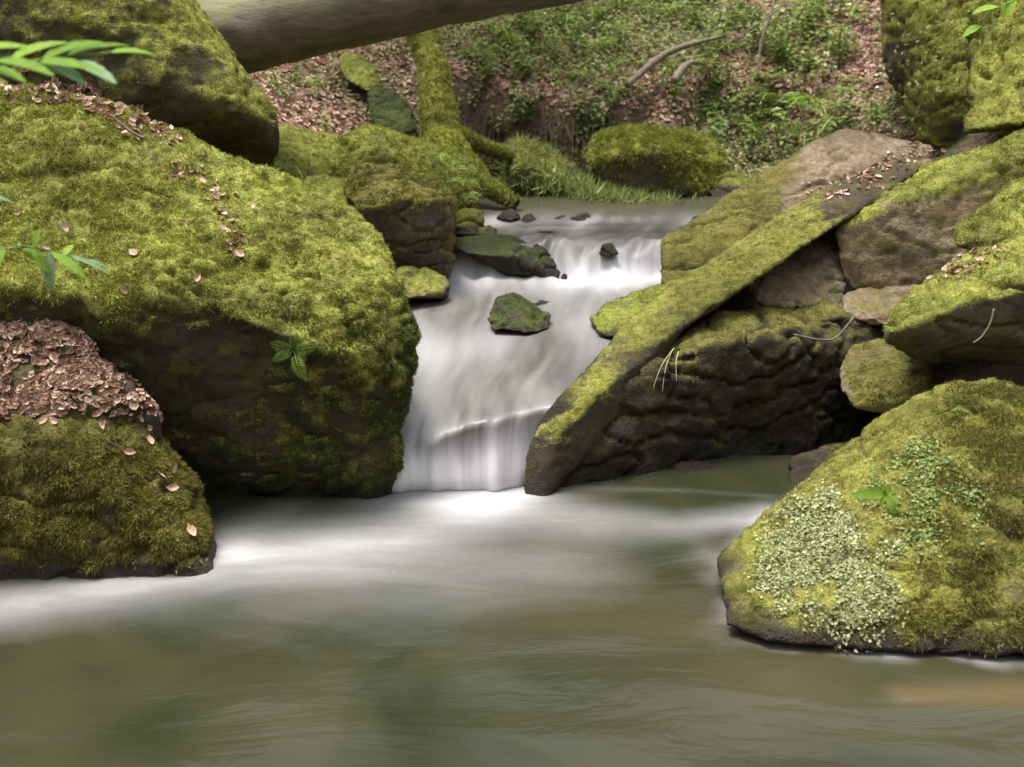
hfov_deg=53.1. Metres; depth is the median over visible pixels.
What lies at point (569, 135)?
hanging root
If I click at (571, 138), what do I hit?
hanging root
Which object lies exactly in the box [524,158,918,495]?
mossy slab
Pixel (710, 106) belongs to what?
fern
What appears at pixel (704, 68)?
herb
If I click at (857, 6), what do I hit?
fern
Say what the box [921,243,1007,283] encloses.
leaf litter
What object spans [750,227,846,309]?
bare rock
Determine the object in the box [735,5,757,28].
herb
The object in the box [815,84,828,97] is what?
herb
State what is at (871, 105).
herb
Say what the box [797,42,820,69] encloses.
herb
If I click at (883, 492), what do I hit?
seedling
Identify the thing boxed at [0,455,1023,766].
pool water
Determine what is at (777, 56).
herb
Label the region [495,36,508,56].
herb
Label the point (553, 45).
herb
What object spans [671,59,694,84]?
branch
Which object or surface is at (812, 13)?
herb
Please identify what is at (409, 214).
mossy boulder
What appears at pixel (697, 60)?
fern
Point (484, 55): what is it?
herb
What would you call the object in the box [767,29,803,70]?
herb
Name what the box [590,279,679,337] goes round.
mossy rock
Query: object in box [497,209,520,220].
wet stone
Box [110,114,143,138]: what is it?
twig
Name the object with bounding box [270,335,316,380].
fern
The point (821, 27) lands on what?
herb
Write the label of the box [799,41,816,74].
herb
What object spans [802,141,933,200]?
leaf litter
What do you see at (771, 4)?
herb
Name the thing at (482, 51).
fern
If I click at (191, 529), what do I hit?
dry leaf
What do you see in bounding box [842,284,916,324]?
bare rock
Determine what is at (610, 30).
herb
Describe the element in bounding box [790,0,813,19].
herb
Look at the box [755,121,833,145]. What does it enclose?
fern
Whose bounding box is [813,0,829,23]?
herb
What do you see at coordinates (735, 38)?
sapling
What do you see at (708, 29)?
herb
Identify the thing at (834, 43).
fern
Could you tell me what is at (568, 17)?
fern
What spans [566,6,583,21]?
herb
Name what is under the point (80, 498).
mossy boulder
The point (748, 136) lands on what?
herb
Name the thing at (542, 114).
hanging root
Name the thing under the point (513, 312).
mossy rock
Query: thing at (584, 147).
hanging root
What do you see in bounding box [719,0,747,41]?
herb
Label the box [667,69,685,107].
herb
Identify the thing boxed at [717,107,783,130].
fern
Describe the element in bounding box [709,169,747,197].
mossy rock
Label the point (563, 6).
herb
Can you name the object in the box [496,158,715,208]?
grass
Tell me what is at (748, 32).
herb
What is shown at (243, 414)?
mossy boulder
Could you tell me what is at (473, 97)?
herb
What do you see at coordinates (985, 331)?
twig
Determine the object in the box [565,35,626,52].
fern
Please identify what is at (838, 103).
herb
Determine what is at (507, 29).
herb
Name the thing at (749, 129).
herb
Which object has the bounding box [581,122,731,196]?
mossy boulder
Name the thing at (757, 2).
herb
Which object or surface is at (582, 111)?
herb
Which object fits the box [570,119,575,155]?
hanging root
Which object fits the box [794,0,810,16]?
herb
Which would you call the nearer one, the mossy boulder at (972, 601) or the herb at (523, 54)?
the mossy boulder at (972, 601)
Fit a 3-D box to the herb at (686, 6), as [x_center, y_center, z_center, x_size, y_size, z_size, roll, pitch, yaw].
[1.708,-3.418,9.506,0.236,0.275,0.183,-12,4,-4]
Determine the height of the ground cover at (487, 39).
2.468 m
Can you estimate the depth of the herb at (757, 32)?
9.11 m
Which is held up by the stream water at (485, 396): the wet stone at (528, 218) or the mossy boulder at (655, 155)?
the wet stone at (528, 218)
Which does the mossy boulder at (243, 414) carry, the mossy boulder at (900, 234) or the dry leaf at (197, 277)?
the dry leaf at (197, 277)
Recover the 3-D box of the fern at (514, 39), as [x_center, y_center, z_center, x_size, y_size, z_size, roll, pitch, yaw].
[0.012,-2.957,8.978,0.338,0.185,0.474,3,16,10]
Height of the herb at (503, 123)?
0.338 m
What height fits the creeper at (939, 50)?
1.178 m
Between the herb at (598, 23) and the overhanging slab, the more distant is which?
the herb at (598, 23)
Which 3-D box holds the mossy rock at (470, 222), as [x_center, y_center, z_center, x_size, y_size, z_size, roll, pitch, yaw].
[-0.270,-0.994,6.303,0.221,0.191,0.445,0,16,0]
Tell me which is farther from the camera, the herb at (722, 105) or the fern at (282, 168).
the herb at (722, 105)
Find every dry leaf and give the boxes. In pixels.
[41,243,49,248]
[61,220,68,231]
[99,419,104,428]
[119,286,126,293]
[123,448,135,454]
[129,249,136,254]
[147,435,153,443]
[166,484,178,490]
[187,524,196,535]
[194,273,200,280]
[235,250,243,256]
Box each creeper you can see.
[876,0,979,109]
[876,21,941,135]
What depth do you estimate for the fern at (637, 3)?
9.71 m
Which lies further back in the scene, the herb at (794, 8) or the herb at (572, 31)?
the herb at (794, 8)
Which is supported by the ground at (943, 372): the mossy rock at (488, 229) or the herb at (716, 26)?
the herb at (716, 26)
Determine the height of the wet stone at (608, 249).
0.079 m
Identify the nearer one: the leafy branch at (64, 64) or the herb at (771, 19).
the leafy branch at (64, 64)
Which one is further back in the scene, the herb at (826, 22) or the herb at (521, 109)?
the herb at (826, 22)
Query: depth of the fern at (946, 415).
3.58 m
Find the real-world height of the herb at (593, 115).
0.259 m
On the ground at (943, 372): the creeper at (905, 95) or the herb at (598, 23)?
the herb at (598, 23)
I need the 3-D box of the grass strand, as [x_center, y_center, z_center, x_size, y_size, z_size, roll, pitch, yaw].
[0.605,-0.060,4.068,0.130,0.146,0.010,-16,22,-43]
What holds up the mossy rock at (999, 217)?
on the jutting slab
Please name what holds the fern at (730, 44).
on the ground at (943, 372)
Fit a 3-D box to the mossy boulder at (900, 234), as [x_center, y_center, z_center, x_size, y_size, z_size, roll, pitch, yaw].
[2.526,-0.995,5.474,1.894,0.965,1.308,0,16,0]
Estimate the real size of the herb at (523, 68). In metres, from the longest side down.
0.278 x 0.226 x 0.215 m
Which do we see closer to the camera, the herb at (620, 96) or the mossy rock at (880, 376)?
the mossy rock at (880, 376)
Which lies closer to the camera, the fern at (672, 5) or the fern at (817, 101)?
the fern at (817, 101)
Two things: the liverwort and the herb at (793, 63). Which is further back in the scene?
the herb at (793, 63)
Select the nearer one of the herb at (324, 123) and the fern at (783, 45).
the herb at (324, 123)
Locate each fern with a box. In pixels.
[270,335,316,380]
[274,161,309,176]
[294,76,323,86]
[432,153,447,161]
[451,160,470,171]
[459,45,507,62]
[460,191,480,201]
[467,20,510,41]
[500,35,526,48]
[514,40,561,52]
[545,69,591,77]
[549,12,590,25]
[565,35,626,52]
[574,6,609,18]
[591,78,651,100]
[608,55,647,71]
[610,0,655,12]
[642,3,687,16]
[662,58,711,71]
[686,16,717,26]
[692,36,749,51]
[697,103,731,110]
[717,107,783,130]
[729,9,764,19]
[730,86,804,113]
[749,71,788,78]
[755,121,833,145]
[756,38,815,57]
[779,86,866,131]
[780,0,834,18]
[799,115,858,130]
[818,38,857,48]
[830,4,879,26]
[832,75,872,84]
[851,103,893,119]
[945,406,971,418]
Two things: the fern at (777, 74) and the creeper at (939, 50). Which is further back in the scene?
the fern at (777, 74)
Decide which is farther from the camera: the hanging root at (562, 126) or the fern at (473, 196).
the hanging root at (562, 126)
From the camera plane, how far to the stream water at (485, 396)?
4.85 m
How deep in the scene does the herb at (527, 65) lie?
8.67 m
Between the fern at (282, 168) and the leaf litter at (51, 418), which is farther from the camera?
the fern at (282, 168)
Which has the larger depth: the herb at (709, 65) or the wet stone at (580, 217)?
the herb at (709, 65)
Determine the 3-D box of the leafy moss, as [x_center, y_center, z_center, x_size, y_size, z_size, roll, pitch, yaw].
[1.456,0.450,3.677,0.426,0.636,1.290,6,17,21]
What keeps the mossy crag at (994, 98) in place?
on the ground at (943, 372)
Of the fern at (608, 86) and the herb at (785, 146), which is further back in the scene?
the fern at (608, 86)
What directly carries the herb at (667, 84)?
on the ground at (943, 372)
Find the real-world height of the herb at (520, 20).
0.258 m
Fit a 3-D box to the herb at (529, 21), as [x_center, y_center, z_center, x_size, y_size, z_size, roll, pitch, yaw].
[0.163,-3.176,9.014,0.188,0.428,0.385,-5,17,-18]
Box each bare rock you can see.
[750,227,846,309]
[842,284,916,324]
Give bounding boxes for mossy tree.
[407,28,521,209]
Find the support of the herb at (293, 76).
on the ground at (943, 372)
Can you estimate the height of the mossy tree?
6.084 m
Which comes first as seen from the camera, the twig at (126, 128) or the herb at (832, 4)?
the twig at (126, 128)
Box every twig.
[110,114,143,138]
[793,317,853,340]
[972,309,994,342]
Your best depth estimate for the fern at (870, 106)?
8.09 m
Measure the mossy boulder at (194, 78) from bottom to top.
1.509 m
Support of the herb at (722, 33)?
on the ground at (943, 372)
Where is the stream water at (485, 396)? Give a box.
[392,190,720,491]
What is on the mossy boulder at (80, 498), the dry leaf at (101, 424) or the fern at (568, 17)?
the dry leaf at (101, 424)
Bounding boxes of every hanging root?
[483,109,489,135]
[493,122,501,165]
[525,119,530,136]
[542,105,543,128]
[549,123,552,150]
[554,113,562,153]
[558,107,567,148]
[560,113,570,142]
[565,123,573,149]
[567,122,573,156]
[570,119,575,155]
[576,124,577,161]
[581,132,586,172]
[582,130,583,164]
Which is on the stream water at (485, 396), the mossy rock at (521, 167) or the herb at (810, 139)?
the mossy rock at (521, 167)
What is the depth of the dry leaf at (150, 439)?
3.62 m
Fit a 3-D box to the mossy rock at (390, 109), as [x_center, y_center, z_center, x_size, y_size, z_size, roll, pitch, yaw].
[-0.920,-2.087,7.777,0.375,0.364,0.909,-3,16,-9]
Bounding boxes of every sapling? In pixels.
[716,0,788,51]
[756,0,774,76]
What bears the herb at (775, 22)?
on the ground at (943, 372)
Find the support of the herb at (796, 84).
on the ground at (943, 372)
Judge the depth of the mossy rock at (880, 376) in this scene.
4.51 m
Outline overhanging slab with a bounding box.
[560,299,935,486]
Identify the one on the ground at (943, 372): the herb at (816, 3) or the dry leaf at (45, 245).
the herb at (816, 3)
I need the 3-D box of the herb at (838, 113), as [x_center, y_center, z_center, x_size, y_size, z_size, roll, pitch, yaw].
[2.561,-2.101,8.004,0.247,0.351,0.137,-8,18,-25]
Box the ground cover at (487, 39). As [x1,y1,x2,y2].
[255,0,1001,178]
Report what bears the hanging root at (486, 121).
hanging from the ground at (943, 372)
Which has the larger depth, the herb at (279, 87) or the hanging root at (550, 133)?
the hanging root at (550, 133)
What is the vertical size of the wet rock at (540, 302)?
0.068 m
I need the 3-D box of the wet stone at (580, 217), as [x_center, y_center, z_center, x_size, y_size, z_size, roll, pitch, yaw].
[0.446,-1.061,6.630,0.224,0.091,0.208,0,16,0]
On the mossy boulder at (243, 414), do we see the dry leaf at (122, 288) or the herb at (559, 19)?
the dry leaf at (122, 288)
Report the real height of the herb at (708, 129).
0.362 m
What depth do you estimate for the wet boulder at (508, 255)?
5.87 m
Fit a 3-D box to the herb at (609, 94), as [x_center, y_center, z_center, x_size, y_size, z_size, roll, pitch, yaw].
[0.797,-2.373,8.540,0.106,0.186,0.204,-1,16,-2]
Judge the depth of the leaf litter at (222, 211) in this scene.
4.06 m
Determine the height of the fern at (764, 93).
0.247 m
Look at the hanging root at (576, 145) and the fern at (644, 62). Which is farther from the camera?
the fern at (644, 62)
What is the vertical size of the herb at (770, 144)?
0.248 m
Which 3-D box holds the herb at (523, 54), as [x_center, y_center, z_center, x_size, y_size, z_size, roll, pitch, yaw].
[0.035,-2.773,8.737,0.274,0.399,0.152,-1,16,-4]
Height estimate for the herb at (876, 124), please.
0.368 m
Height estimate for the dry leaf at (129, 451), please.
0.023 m
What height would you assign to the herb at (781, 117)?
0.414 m
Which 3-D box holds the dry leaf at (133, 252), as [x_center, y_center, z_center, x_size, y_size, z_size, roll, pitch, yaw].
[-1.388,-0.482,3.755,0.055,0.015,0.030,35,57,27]
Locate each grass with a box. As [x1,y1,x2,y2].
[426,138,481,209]
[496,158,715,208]
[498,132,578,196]
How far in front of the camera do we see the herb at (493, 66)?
8.58 m
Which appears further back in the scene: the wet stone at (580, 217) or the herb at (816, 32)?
the herb at (816, 32)
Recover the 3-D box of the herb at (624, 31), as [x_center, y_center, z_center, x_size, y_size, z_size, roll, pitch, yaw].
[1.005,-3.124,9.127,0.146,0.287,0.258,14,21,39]
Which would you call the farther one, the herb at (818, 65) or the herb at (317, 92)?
the herb at (818, 65)
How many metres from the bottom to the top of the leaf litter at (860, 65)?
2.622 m
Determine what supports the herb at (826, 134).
on the ground at (943, 372)
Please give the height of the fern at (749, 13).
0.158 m
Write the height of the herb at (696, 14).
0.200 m
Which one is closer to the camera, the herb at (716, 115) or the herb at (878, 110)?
the herb at (878, 110)
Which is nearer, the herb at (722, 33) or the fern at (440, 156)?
the fern at (440, 156)
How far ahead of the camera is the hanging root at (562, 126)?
8.53 m
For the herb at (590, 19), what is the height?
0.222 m
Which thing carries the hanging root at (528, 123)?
hanging from the ground at (943, 372)
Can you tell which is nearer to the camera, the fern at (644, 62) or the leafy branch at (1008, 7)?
the leafy branch at (1008, 7)
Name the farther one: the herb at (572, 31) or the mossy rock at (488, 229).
the herb at (572, 31)
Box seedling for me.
[850,482,897,514]
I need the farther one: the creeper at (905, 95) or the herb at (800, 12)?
the herb at (800, 12)
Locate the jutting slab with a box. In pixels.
[882,233,1023,364]
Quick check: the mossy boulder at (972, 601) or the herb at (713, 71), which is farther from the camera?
the herb at (713, 71)
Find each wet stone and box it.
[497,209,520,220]
[521,213,535,222]
[538,231,554,232]
[570,212,590,220]
[599,243,618,256]
[673,460,716,471]
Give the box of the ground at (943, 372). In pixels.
[259,0,1023,387]
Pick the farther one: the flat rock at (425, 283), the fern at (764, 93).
the fern at (764, 93)
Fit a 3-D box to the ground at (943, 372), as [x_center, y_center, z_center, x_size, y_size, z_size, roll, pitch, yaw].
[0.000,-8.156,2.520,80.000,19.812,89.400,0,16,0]
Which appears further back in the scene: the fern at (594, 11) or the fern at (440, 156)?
the fern at (594, 11)
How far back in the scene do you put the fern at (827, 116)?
7.93 m
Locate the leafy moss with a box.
[854,428,995,570]
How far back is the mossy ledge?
6.24 m
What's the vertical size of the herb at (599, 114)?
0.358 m
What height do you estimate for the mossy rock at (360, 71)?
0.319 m
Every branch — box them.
[0,40,154,83]
[0,196,109,289]
[624,34,725,88]
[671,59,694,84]
[962,0,1016,46]
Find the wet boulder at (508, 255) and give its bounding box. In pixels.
[453,234,559,278]
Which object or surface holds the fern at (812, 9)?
on the ground at (943, 372)
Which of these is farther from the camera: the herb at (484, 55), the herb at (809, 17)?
the herb at (809, 17)
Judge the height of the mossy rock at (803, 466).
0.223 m
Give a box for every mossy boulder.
[0,0,279,166]
[0,78,422,498]
[0,412,216,579]
[328,123,480,206]
[342,160,458,278]
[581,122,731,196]
[717,376,1023,657]
[835,127,1023,289]
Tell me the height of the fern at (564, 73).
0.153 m
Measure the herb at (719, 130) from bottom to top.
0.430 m
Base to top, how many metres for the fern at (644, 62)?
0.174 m
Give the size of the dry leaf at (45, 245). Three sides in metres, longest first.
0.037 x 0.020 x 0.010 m
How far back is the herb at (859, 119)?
7.87 m
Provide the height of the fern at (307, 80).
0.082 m
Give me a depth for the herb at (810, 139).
7.93 m
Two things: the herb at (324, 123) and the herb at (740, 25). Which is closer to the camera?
the herb at (324, 123)
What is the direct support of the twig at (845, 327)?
on the overhanging slab
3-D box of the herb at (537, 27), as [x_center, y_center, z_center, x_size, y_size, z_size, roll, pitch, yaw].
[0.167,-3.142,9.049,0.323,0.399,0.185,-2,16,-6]
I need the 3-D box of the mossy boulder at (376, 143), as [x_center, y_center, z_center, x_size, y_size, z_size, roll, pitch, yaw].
[-0.707,-1.444,6.774,1.023,0.554,1.392,0,16,0]
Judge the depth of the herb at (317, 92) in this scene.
7.62 m
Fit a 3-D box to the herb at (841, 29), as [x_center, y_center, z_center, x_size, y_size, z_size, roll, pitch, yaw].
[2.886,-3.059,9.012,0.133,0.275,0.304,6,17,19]
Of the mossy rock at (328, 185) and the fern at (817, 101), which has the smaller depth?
the mossy rock at (328, 185)
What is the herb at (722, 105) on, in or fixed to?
on the ground at (943, 372)
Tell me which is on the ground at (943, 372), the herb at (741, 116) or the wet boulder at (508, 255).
the herb at (741, 116)
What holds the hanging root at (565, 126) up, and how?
hanging from the ground at (943, 372)
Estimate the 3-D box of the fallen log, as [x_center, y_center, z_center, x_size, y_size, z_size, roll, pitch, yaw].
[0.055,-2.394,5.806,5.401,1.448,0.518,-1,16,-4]
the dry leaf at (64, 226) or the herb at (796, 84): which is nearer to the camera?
the dry leaf at (64, 226)
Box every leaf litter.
[0,65,182,143]
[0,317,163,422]
[1,410,170,492]
[161,158,247,255]
[247,0,945,176]
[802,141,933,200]
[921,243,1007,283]
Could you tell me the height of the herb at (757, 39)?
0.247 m
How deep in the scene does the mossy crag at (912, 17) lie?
6.72 m
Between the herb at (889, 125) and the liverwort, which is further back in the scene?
the herb at (889, 125)
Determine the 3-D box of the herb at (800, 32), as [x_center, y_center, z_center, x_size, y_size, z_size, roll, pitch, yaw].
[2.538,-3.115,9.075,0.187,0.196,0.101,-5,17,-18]
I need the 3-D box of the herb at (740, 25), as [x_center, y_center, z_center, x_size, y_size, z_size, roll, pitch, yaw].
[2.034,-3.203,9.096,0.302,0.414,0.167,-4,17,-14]
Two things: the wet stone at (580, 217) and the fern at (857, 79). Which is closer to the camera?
the wet stone at (580, 217)
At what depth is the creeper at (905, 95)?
6.85 m
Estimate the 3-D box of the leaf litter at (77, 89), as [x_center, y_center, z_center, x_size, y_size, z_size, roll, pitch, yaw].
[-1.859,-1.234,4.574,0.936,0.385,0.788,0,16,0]
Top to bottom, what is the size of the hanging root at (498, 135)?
0.406 m
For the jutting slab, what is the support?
attached to the mossy boulder at (900, 234)
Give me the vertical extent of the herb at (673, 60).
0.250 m
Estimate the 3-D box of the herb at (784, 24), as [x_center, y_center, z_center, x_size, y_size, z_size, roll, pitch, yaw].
[2.326,-2.962,8.819,0.404,0.406,0.185,3,16,9]
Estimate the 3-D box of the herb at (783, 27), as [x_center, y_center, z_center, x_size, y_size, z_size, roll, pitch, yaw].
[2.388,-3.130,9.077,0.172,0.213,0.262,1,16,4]
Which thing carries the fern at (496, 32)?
on the ground at (943, 372)
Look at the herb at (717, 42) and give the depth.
9.04 m
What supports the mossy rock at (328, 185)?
on the ground at (943, 372)
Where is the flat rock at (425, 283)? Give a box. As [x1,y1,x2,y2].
[397,266,449,300]
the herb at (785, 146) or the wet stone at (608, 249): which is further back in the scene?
the herb at (785, 146)
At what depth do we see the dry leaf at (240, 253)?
3.89 m
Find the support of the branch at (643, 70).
on the ground at (943, 372)
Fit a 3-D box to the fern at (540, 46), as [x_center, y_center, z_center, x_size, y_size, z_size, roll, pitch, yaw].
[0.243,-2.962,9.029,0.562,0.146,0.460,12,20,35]
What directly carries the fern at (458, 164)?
on the mossy boulder at (376, 143)
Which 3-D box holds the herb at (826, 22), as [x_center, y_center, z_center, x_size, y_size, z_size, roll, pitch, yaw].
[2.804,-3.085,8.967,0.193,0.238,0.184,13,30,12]
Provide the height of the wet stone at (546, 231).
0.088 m
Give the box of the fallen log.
[196,0,585,73]
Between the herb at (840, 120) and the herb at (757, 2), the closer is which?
the herb at (840, 120)
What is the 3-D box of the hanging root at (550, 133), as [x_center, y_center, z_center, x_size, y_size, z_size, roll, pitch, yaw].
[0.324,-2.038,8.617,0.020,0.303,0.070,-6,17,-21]
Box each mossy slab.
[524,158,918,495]
[660,128,931,286]
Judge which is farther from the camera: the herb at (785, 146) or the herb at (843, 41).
the herb at (843, 41)
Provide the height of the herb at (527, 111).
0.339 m
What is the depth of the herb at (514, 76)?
8.68 m
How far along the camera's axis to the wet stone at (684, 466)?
4.44 m
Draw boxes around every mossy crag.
[879,0,979,148]
[962,0,1023,133]
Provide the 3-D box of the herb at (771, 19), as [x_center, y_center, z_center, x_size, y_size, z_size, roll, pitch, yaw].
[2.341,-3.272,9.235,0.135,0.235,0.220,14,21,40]
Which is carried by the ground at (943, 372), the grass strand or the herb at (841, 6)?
the herb at (841, 6)
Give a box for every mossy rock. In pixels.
[303,173,347,204]
[338,51,379,90]
[366,84,417,134]
[454,207,484,237]
[478,225,496,234]
[487,292,550,332]
[504,137,572,195]
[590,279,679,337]
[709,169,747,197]
[787,442,848,486]
[839,336,935,413]
[953,175,1023,249]
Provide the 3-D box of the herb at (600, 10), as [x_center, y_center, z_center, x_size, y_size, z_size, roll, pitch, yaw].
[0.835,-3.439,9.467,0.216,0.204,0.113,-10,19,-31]
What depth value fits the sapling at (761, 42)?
8.54 m
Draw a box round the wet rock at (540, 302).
[534,300,548,305]
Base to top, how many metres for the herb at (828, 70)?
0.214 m
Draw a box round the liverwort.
[743,478,916,654]
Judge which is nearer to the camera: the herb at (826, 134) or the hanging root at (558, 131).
the herb at (826, 134)
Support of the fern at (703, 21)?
on the ground at (943, 372)
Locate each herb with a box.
[260,70,287,97]
[267,68,298,107]
[289,61,300,81]
[307,73,327,99]
[316,109,332,132]
[461,84,486,111]
[462,37,483,63]
[463,50,498,90]
[476,46,494,90]
[482,54,499,80]
[488,103,519,138]
[489,14,515,54]
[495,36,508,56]
[499,61,520,84]
[501,34,531,81]
[507,81,541,121]
[508,80,535,107]
[512,51,534,77]
[512,92,545,131]
[514,9,546,47]
[514,12,527,31]
[515,51,536,77]
[516,9,542,41]
[546,21,570,64]
[549,11,569,26]
[557,5,568,16]
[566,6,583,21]
[566,9,581,46]
[572,90,596,119]
[575,13,596,32]
[587,104,597,126]
[591,15,619,44]
[593,95,617,127]
[594,0,612,21]
[599,20,623,44]
[601,88,612,106]
[601,93,615,124]
[610,85,625,101]
[613,16,634,48]
[649,61,670,95]
[658,51,684,72]
[661,75,682,90]
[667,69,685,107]
[684,1,708,27]
[684,5,700,25]
[693,46,717,82]
[695,22,714,57]
[700,121,717,137]
[702,15,731,68]
[704,61,726,96]
[706,59,734,83]
[706,108,725,141]
[707,5,725,34]
[707,112,728,148]
[710,30,730,51]
[717,96,731,112]
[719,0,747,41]
[726,4,755,43]
[730,89,765,137]
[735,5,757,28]
[739,114,768,142]
[739,119,756,154]
[742,0,763,19]
[742,16,759,55]
[749,28,767,51]
[749,131,779,155]
[750,0,788,55]
[753,20,778,41]
[757,128,766,144]
[759,14,807,58]
[764,7,779,26]
[765,0,781,20]
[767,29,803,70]
[768,99,793,147]
[769,38,786,64]
[776,18,792,41]
[779,136,794,159]
[785,44,809,71]
[786,0,807,39]
[787,72,801,85]
[789,21,807,42]
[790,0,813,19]
[791,41,831,97]
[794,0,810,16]
[795,6,820,29]
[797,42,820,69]
[798,16,827,47]
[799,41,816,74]
[800,1,816,35]
[803,121,832,145]
[805,16,829,43]
[806,0,823,31]
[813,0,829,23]
[813,116,836,137]
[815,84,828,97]
[817,55,836,80]
[819,20,851,68]
[821,16,839,41]
[826,0,845,10]
[826,27,859,67]
[826,78,853,129]
[829,92,855,125]
[833,19,847,47]
[835,0,849,20]
[838,115,856,130]
[846,105,875,130]
[862,81,899,131]
[865,95,887,125]
[869,99,903,135]
[878,111,910,138]
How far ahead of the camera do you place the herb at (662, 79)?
8.58 m
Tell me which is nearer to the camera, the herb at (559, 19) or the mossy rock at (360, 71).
the mossy rock at (360, 71)
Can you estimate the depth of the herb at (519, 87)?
8.55 m
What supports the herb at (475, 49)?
on the ground at (943, 372)
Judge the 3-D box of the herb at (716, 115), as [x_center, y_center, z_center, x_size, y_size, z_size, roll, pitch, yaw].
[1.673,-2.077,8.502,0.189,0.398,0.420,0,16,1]
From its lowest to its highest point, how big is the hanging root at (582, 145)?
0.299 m
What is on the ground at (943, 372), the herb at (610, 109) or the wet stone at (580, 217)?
the herb at (610, 109)
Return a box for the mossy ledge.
[273,123,338,179]
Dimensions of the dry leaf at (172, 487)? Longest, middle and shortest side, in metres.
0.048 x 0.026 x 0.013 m
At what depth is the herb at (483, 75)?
8.54 m
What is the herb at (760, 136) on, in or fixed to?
on the ground at (943, 372)
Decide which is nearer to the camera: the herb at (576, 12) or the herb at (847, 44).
the herb at (847, 44)
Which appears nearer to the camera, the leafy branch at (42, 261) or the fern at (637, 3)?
the leafy branch at (42, 261)

